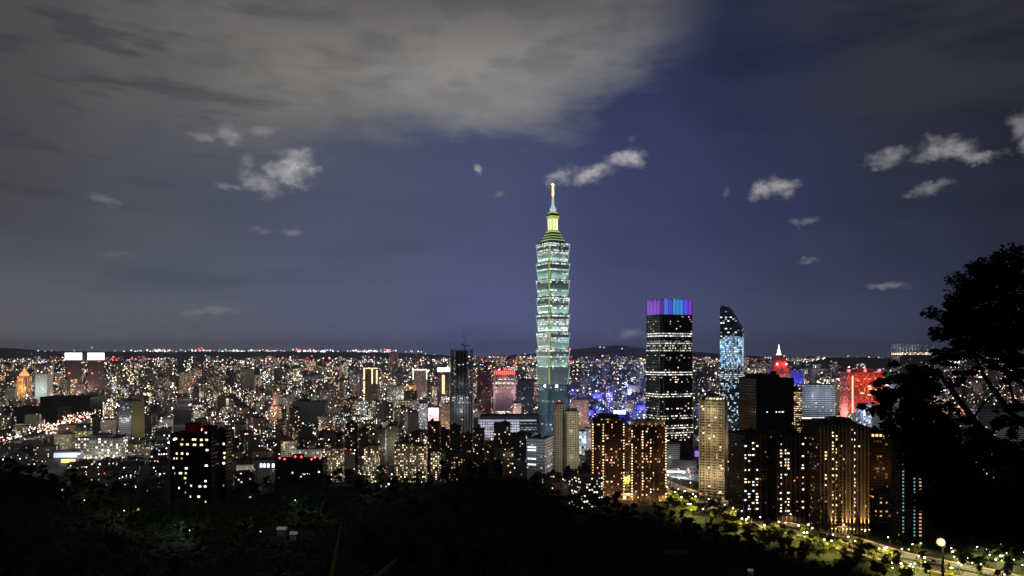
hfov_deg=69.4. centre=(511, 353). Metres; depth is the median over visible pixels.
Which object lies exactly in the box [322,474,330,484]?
tree
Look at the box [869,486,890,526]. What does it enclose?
podium block
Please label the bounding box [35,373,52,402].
office block
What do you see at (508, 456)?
apartment block
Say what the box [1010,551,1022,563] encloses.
tree
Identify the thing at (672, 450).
louvred block
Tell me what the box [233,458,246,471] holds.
apartment building
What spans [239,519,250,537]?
tree
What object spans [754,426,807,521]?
residential block
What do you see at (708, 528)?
tree
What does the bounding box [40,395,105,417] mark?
dark hall
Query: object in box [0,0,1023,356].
sky
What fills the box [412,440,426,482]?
apartment block
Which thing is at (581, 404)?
apartment tower
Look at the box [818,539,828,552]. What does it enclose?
tree
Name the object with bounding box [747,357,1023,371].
hills
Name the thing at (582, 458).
apartment building
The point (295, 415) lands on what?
apartment building
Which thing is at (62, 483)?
tree
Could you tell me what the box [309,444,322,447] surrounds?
apartment building
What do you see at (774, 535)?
tree
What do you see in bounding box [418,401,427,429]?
office block
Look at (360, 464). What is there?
apartment building
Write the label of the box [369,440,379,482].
apartment block
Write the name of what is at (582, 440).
teal lit building
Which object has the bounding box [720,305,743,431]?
glass tower
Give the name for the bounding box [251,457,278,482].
grey low building
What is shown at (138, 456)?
apartment building
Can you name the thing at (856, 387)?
red lit building
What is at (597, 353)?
hills
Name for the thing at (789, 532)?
tree
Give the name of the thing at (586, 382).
office tower
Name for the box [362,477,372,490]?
tree
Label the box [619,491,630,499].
entrance pavilion
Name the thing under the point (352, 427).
apartment tower
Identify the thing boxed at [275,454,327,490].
red lamp building
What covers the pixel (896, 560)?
tree
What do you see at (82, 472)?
apartment building
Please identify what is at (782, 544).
tree
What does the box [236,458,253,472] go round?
apartment block
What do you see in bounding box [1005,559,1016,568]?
tree
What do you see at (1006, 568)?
tree
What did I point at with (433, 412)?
billboard building
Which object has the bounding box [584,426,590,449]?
apartment tower
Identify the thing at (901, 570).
tree
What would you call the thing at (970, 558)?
tree
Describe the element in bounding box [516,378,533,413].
office block
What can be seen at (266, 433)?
apartment building
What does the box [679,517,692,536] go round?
tree
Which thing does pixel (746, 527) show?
tree
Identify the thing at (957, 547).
tree
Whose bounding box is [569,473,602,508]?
apartment building
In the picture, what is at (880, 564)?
tree
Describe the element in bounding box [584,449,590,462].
apartment building
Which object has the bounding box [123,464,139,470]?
apartment building
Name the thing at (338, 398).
building
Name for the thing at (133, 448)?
block
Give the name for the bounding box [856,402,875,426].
office block
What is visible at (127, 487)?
apartment building
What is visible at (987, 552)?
tree
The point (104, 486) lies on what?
tree
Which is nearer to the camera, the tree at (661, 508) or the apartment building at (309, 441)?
the tree at (661, 508)
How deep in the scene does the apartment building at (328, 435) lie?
1375.96 m
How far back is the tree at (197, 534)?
341.89 m
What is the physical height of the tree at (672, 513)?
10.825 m
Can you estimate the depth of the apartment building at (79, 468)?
1089.93 m
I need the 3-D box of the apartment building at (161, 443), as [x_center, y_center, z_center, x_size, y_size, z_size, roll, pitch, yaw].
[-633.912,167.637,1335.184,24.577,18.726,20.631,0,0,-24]
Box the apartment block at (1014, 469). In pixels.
[1003,455,1023,497]
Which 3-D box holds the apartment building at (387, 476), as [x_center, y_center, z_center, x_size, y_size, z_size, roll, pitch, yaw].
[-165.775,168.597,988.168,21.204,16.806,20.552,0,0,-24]
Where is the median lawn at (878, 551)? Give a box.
[666,485,993,575]
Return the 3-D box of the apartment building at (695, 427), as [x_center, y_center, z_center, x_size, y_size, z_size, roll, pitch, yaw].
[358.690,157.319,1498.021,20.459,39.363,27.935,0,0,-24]
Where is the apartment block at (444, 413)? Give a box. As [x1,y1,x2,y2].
[440,401,448,426]
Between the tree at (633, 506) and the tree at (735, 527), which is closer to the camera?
the tree at (633, 506)
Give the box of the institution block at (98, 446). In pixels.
[75,434,127,459]
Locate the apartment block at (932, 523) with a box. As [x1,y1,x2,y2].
[929,479,961,526]
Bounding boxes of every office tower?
[581,377,591,388]
[589,409,593,415]
[591,392,601,400]
[604,373,611,379]
[627,384,638,394]
[636,403,644,413]
[639,375,645,387]
[645,298,693,455]
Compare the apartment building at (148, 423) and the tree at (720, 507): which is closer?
the tree at (720, 507)
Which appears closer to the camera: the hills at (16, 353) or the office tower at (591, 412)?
the office tower at (591, 412)
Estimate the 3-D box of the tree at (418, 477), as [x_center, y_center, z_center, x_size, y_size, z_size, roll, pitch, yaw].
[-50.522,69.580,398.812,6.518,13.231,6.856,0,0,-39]
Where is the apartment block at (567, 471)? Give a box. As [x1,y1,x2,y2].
[563,465,576,478]
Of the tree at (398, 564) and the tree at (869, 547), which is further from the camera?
the tree at (869, 547)
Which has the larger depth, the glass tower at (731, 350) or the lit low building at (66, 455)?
the glass tower at (731, 350)
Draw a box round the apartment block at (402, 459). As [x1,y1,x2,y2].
[394,438,412,482]
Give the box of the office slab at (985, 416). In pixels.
[967,404,1023,444]
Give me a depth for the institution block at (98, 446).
1234.00 m
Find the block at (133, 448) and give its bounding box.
[128,441,144,455]
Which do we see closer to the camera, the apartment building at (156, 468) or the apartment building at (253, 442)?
the apartment building at (156, 468)
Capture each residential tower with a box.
[170,422,219,512]
[217,426,232,505]
[553,401,578,475]
[591,413,624,498]
[630,418,666,501]
[699,394,727,499]
[739,371,793,429]
[801,416,869,533]
[891,433,928,544]
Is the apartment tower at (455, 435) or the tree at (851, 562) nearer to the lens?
the tree at (851, 562)
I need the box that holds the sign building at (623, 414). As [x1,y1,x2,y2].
[614,411,627,423]
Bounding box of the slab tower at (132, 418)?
[119,397,144,440]
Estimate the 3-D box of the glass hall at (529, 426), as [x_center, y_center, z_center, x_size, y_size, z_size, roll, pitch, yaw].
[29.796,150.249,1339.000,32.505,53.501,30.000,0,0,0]
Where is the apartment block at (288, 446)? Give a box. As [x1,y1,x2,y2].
[281,436,296,456]
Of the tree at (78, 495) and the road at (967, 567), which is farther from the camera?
the road at (967, 567)
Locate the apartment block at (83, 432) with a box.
[75,427,92,437]
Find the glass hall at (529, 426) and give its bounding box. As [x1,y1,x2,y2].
[519,421,537,435]
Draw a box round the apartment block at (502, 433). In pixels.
[494,420,510,449]
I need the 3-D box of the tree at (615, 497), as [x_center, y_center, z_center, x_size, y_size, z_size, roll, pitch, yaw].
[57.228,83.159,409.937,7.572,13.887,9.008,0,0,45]
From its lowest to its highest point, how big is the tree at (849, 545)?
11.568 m
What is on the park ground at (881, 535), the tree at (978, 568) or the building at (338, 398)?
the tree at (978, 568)
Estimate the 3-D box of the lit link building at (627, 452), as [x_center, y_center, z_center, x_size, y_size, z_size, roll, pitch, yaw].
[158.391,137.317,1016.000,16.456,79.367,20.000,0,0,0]
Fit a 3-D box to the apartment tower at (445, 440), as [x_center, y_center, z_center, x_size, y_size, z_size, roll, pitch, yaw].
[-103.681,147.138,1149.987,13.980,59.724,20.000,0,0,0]
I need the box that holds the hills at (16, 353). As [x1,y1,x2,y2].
[0,348,515,362]
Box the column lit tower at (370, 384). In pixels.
[363,368,378,402]
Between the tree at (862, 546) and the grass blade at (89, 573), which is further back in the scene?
the tree at (862, 546)
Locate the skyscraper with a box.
[536,184,569,434]
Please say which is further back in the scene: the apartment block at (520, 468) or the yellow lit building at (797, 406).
the yellow lit building at (797, 406)
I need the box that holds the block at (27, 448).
[20,444,35,454]
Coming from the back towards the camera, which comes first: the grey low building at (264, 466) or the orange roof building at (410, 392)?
the orange roof building at (410, 392)
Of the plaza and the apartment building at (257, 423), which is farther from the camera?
the apartment building at (257, 423)
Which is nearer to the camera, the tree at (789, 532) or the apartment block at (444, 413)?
the tree at (789, 532)
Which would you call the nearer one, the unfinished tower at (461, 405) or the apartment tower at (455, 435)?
the apartment tower at (455, 435)
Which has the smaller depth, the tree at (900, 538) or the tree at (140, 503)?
the tree at (140, 503)
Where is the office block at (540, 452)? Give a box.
[526,434,553,479]
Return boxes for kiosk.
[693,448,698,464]
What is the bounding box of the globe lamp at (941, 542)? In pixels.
[936,538,945,575]
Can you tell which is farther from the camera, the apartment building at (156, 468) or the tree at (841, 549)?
the apartment building at (156, 468)
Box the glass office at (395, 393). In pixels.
[387,383,404,408]
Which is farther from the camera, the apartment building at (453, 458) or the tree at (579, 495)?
the apartment building at (453, 458)
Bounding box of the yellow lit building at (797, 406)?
[794,385,801,431]
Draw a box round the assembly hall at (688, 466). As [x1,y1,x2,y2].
[672,460,696,473]
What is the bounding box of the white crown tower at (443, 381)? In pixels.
[437,368,449,405]
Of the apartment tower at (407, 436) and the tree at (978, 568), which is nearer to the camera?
the tree at (978, 568)
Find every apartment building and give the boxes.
[0,434,14,442]
[0,443,10,454]
[8,441,22,448]
[8,452,27,459]
[19,435,33,441]
[23,437,43,445]
[25,459,44,467]
[27,456,45,462]
[43,437,49,444]
[58,424,76,432]
[63,470,87,478]
[65,466,85,470]
[67,460,91,467]
[79,458,94,464]
[86,472,105,480]
[90,468,112,476]
[96,460,116,466]
[97,465,113,470]
[98,430,111,433]
[101,417,116,433]
[101,456,121,462]
[116,470,134,479]
[116,478,137,486]
[120,467,138,474]
[120,483,131,491]
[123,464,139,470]
[124,459,145,464]
[128,454,143,458]
[131,437,145,445]
[142,481,158,490]
[144,476,162,485]
[144,484,163,495]
[145,413,151,433]
[145,434,151,441]
[149,457,168,463]
[150,469,165,476]
[151,445,167,458]
[151,466,165,470]
[153,430,169,441]
[154,441,168,450]
[156,436,168,441]
[157,426,171,432]
[195,417,206,426]
[233,436,238,449]
[233,450,243,457]
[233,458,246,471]
[233,470,253,499]
[234,422,246,437]
[239,430,252,442]
[239,443,243,451]
[244,436,260,455]
[247,435,259,458]
[251,417,265,430]
[260,427,275,446]
[263,439,278,449]
[272,444,280,456]
[289,406,300,437]
[293,424,305,439]
[297,426,312,445]
[303,438,321,447]
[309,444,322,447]
[317,430,329,443]
[324,431,337,443]
[344,449,354,476]
[358,457,363,475]
[363,464,385,474]
[370,432,375,441]
[378,420,393,426]
[381,473,397,487]
[386,463,393,473]
[399,427,402,437]
[405,410,417,436]
[439,449,462,483]
[485,448,493,462]
[543,478,568,496]
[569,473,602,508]
[579,454,585,465]
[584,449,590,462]
[693,423,697,430]
[695,434,698,446]
[729,426,738,429]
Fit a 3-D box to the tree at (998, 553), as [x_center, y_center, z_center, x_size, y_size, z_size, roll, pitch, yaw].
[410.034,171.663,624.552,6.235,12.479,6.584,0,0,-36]
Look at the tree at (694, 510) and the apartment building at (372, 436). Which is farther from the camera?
the apartment building at (372, 436)
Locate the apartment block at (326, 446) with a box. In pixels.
[323,441,330,473]
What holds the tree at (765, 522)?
on the park ground at (881, 535)
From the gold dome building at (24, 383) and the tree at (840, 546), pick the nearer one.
the tree at (840, 546)
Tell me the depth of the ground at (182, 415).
1151.87 m
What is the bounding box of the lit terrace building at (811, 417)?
[802,417,823,418]
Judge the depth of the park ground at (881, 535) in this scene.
689.80 m
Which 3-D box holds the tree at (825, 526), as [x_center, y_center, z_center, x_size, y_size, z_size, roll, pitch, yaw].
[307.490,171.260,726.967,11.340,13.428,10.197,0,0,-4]
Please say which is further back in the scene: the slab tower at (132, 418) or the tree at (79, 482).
the slab tower at (132, 418)
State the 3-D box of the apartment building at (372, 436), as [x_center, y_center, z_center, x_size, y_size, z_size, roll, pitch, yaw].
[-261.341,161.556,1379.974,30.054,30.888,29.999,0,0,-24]
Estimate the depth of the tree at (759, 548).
395.02 m
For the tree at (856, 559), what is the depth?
603.52 m
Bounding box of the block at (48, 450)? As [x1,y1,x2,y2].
[33,443,59,456]
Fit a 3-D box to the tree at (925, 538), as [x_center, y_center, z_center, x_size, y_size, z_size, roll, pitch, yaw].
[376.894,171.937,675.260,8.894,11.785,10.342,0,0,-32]
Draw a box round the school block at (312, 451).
[295,445,322,456]
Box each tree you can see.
[3,457,15,469]
[22,464,36,480]
[37,464,47,480]
[53,488,65,506]
[57,480,67,488]
[58,487,75,501]
[65,468,78,487]
[72,474,88,493]
[75,491,85,505]
[85,480,98,495]
[97,483,107,494]
[119,493,135,510]
[134,507,145,521]
[137,500,145,510]
[178,519,190,535]
[186,518,196,530]
[192,526,201,538]
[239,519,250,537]
[262,475,271,492]
[273,474,288,495]
[295,468,309,488]
[297,509,308,522]
[300,498,306,507]
[306,507,313,521]
[319,502,328,518]
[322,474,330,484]
[332,468,342,480]
[342,469,355,487]
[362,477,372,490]
[372,483,381,492]
[374,465,384,481]
[383,552,406,575]
[385,541,405,574]
[387,477,399,497]
[402,478,410,492]
[412,471,424,492]
[428,475,435,480]
[435,460,449,485]
[452,467,460,479]
[550,489,563,510]
[566,493,576,504]
[576,491,585,511]
[588,492,603,514]
[597,496,611,516]
[610,491,623,515]
[619,504,629,524]
[630,503,639,517]
[654,505,665,517]
[663,502,669,512]
[667,510,675,522]
[672,492,679,498]
[672,503,678,511]
[678,509,684,517]
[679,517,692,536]
[682,495,689,502]
[691,503,701,511]
[691,506,697,512]
[704,522,711,533]
[707,499,711,510]
[710,509,720,520]
[711,499,718,507]
[711,524,724,545]
[717,506,725,514]
[720,520,730,529]
[724,523,732,532]
[732,523,737,533]
[732,534,742,557]
[736,521,742,529]
[740,531,748,540]
[741,514,748,522]
[742,524,748,530]
[746,530,755,538]
[747,514,752,523]
[754,542,766,557]
[756,530,761,539]
[761,526,769,535]
[761,535,770,547]
[762,519,768,525]
[769,524,778,531]
[769,532,779,544]
[774,537,787,559]
[778,524,788,533]
[785,537,792,546]
[786,529,797,538]
[786,546,796,562]
[796,541,809,563]
[800,527,810,534]
[805,534,815,547]
[817,534,825,544]
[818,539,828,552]
[820,521,830,533]
[824,564,834,572]
[825,537,833,549]
[832,558,850,575]
[834,538,842,546]
[835,544,847,551]
[838,547,847,557]
[839,551,847,557]
[844,540,854,551]
[844,556,855,575]
[850,555,865,569]
[853,538,862,543]
[853,547,864,555]
[854,552,864,563]
[856,242,1023,553]
[859,543,864,554]
[864,542,875,555]
[868,551,876,559]
[868,564,886,575]
[872,562,884,575]
[881,549,891,558]
[883,560,893,572]
[891,550,901,556]
[891,556,905,571]
[896,568,905,575]
[897,534,908,542]
[901,564,914,575]
[915,557,924,564]
[917,539,926,547]
[917,550,925,556]
[920,536,931,547]
[922,562,931,575]
[923,544,928,554]
[944,563,954,570]
[944,568,956,575]
[950,542,963,553]
[952,553,958,560]
[957,554,967,564]
[959,551,972,564]
[966,557,976,565]
[969,555,985,566]
[975,565,981,574]
[980,554,989,563]
[982,546,991,554]
[983,542,994,551]
[992,550,1001,562]
[994,569,1001,575]
[1000,563,1013,575]
[1001,543,1010,555]
[1003,556,1010,564]
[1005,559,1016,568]
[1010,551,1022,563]
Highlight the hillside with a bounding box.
[0,471,852,575]
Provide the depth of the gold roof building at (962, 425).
1493.20 m
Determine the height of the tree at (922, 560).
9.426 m
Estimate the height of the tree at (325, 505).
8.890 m
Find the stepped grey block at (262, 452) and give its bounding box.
[252,447,272,458]
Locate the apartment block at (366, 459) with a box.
[364,442,369,476]
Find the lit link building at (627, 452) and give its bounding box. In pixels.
[624,424,629,483]
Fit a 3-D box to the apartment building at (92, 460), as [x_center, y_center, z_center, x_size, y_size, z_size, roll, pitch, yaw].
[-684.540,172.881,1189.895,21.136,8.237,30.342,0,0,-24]
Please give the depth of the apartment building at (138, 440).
1341.95 m
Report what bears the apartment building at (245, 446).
on the ground at (182, 415)
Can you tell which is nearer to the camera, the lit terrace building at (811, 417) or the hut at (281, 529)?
the hut at (281, 529)
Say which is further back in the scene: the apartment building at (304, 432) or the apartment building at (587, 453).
the apartment building at (304, 432)
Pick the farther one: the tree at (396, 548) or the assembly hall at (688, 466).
the assembly hall at (688, 466)
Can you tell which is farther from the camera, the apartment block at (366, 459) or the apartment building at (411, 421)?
the apartment building at (411, 421)
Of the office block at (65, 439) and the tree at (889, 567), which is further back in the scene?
the office block at (65, 439)
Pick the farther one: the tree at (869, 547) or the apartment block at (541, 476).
the apartment block at (541, 476)
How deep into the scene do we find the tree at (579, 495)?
400.32 m
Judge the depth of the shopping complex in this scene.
1408.00 m
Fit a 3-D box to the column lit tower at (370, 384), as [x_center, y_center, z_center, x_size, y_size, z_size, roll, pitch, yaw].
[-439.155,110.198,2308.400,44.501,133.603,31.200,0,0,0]
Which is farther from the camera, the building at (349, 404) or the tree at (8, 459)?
the building at (349, 404)
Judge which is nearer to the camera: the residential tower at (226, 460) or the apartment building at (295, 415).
the residential tower at (226, 460)
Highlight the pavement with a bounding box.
[666,480,1021,575]
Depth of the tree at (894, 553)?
619.46 m
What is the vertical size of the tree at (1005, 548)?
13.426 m
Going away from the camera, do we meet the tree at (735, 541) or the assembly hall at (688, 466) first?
the tree at (735, 541)
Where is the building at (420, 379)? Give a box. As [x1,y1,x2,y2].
[413,369,427,398]
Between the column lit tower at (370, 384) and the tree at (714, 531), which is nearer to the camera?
the tree at (714, 531)
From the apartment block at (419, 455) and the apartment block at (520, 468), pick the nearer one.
the apartment block at (419, 455)
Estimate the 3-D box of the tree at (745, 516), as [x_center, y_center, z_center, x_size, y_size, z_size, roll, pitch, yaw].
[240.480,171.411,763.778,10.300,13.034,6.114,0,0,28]
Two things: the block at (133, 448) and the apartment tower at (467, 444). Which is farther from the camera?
the block at (133, 448)
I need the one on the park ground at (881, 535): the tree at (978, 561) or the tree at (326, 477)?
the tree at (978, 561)
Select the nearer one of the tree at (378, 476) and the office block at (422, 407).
the tree at (378, 476)
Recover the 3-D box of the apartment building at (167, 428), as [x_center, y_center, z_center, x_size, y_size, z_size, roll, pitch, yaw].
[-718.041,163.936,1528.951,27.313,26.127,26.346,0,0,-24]
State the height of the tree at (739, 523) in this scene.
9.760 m
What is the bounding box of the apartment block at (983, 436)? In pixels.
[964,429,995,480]
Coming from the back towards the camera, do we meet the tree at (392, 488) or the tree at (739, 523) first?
the tree at (739, 523)
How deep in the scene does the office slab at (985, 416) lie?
1294.00 m
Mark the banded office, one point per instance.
(312, 411)
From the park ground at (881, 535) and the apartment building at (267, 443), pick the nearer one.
the park ground at (881, 535)
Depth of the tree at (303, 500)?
360.05 m
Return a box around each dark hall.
[12,406,70,422]
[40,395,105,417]
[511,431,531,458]
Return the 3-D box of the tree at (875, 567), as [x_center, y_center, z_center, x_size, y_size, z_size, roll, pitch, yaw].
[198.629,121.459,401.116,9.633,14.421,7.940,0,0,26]
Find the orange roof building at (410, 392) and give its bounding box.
[404,385,416,399]
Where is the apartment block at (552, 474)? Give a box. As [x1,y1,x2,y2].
[547,469,561,478]
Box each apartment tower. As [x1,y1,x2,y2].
[325,438,335,446]
[336,430,344,448]
[345,420,359,465]
[359,425,369,456]
[376,424,386,465]
[386,421,398,462]
[398,398,416,409]
[399,435,410,441]
[411,429,420,443]
[427,418,440,473]
[441,429,449,450]
[450,422,461,451]
[461,431,472,471]
[473,424,484,466]
[477,368,490,413]
[485,440,493,449]
[571,397,588,428]
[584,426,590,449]
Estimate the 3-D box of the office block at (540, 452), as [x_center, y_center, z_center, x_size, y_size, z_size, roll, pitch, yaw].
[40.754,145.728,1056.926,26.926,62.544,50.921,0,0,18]
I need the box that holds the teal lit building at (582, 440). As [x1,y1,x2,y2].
[579,430,585,454]
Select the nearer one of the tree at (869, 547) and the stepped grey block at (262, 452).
the tree at (869, 547)
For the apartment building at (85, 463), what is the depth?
1148.23 m
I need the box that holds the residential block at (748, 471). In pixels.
[729,427,766,519]
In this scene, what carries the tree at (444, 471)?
on the hillside
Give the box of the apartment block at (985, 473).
[984,439,1002,481]
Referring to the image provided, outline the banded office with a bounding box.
[293,398,327,428]
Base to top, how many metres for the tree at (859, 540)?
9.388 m
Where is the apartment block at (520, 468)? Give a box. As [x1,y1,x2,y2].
[513,456,526,479]
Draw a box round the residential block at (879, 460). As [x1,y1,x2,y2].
[869,426,890,489]
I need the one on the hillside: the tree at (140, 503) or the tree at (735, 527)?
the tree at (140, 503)
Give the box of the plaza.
[666,468,698,480]
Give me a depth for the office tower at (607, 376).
3595.20 m
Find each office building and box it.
[368,409,395,420]
[493,369,515,413]
[795,369,834,416]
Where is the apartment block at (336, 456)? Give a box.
[329,443,343,482]
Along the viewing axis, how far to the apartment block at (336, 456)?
1017.20 m
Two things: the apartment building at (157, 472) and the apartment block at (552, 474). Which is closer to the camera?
the apartment block at (552, 474)
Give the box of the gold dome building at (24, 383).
[17,367,31,398]
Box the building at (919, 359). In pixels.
[891,344,932,426]
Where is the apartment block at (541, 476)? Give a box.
[533,471,547,490]
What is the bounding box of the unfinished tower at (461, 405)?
[449,349,473,432]
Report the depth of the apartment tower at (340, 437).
1196.53 m
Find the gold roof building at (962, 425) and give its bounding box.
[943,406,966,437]
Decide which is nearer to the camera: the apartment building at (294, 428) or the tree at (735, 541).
the tree at (735, 541)
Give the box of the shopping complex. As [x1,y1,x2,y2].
[479,414,538,438]
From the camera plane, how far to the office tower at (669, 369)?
1285.33 m
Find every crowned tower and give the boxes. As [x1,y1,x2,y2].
[65,353,81,393]
[87,353,103,391]
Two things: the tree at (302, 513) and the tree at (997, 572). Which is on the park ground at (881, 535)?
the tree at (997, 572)
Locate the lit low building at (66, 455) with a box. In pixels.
[54,449,83,463]
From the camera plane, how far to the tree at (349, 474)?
403.53 m
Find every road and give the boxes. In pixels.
[34,416,101,437]
[666,481,1014,575]
[666,489,980,575]
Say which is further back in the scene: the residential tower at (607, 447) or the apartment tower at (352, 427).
the apartment tower at (352, 427)
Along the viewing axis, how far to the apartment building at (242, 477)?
902.46 m
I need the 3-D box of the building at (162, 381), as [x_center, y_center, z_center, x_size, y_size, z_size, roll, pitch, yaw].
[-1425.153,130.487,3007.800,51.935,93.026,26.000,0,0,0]
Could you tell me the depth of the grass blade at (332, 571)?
2.20 m
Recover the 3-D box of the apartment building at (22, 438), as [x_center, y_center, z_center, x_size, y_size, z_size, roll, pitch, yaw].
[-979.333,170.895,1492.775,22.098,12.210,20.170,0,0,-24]
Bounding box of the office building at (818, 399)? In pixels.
[795,369,834,416]
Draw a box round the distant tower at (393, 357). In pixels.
[389,352,397,369]
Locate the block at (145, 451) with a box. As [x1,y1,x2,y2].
[140,442,160,456]
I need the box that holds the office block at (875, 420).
[872,410,896,429]
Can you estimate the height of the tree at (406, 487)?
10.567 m
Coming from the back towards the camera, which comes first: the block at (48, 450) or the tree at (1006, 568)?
the block at (48, 450)
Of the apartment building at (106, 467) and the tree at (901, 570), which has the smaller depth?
the tree at (901, 570)
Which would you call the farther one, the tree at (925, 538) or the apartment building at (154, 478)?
the apartment building at (154, 478)
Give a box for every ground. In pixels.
[0,357,1017,520]
[624,476,1023,575]
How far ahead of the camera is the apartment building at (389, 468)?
1088.07 m
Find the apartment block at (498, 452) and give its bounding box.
[494,445,502,472]
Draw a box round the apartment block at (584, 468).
[577,462,590,472]
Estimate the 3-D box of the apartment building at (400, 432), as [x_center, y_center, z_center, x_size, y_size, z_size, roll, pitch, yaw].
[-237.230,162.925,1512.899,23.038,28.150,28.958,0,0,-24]
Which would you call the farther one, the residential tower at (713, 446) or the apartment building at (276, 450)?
the apartment building at (276, 450)
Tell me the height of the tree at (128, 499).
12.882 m
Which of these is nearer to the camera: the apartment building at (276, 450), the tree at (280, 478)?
the tree at (280, 478)
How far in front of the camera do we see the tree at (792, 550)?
407.81 m
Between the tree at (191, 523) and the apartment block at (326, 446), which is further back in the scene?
the apartment block at (326, 446)
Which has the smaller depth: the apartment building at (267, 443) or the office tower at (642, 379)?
the apartment building at (267, 443)
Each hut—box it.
[276,527,287,542]
[289,531,298,547]
[664,550,689,568]
[747,569,753,575]
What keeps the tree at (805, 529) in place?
on the park ground at (881, 535)
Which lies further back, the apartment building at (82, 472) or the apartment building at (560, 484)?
the apartment building at (82, 472)
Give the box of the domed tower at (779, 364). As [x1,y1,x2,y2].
[764,346,790,377]
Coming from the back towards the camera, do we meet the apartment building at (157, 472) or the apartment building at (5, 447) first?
the apartment building at (5, 447)
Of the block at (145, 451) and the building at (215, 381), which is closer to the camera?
the block at (145, 451)
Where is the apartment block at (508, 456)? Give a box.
[503,446,513,476]
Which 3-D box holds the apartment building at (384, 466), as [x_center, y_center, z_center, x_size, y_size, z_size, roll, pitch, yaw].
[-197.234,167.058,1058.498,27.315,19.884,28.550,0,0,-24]
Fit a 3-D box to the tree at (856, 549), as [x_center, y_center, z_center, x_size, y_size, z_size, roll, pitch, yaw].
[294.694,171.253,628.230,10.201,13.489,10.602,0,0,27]
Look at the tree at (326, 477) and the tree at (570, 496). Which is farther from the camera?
the tree at (326, 477)
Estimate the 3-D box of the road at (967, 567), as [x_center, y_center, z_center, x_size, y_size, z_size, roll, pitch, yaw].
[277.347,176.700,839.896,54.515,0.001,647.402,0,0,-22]
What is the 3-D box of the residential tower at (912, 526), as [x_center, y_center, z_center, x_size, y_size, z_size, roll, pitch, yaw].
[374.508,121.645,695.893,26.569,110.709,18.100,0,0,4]
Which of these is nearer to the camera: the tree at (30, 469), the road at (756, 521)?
the tree at (30, 469)
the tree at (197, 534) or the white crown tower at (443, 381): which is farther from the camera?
the white crown tower at (443, 381)
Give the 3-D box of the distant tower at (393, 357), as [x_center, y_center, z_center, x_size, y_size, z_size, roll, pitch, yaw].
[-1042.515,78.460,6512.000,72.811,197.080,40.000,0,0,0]
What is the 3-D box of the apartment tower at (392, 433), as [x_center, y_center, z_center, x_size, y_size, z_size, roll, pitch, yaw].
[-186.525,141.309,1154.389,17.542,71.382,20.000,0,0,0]
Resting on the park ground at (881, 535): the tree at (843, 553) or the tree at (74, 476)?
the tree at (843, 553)
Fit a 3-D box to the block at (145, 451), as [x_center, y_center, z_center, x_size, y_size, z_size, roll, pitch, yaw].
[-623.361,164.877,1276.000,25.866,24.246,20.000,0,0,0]
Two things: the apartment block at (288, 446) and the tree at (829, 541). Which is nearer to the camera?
the tree at (829, 541)
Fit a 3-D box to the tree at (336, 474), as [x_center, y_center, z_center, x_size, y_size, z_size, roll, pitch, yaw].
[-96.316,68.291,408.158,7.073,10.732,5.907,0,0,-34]
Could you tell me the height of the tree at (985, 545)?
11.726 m
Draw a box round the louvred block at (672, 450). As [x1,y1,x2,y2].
[666,440,679,467]
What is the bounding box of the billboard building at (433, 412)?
[427,406,439,421]
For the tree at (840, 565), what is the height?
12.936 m
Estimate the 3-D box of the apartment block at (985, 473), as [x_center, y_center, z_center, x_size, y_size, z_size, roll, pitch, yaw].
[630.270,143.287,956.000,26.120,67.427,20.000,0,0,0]
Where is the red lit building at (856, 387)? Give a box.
[840,369,883,417]
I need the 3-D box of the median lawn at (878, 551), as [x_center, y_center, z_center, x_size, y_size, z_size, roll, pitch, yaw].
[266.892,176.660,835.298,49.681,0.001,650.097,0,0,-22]
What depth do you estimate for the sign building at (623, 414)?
1395.60 m
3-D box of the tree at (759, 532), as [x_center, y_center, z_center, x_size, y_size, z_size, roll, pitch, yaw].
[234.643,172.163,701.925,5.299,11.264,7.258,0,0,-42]
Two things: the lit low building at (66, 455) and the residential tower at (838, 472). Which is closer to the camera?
the residential tower at (838, 472)
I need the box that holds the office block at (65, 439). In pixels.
[54,430,74,449]
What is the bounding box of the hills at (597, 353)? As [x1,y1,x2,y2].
[472,346,827,359]
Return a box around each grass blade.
[88,558,92,575]
[330,516,342,575]
[374,557,398,575]
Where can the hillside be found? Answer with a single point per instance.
(437, 557)
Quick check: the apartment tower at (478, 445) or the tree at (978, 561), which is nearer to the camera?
the tree at (978, 561)
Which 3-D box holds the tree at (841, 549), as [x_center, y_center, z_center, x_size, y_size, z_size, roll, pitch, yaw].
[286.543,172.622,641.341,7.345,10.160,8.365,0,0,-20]
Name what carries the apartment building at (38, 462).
on the ground at (182, 415)
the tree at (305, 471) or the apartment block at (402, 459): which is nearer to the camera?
the tree at (305, 471)
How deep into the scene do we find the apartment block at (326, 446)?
1017.20 m
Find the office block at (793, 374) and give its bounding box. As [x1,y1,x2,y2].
[789,368,802,385]
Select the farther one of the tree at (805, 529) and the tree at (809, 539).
the tree at (805, 529)
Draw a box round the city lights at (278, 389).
[0,347,1004,474]
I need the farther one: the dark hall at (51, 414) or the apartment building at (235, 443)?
the dark hall at (51, 414)
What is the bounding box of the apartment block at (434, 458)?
[430,446,440,482]
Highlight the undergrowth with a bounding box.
[0,462,871,575]
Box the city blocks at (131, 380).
[0,356,1023,460]

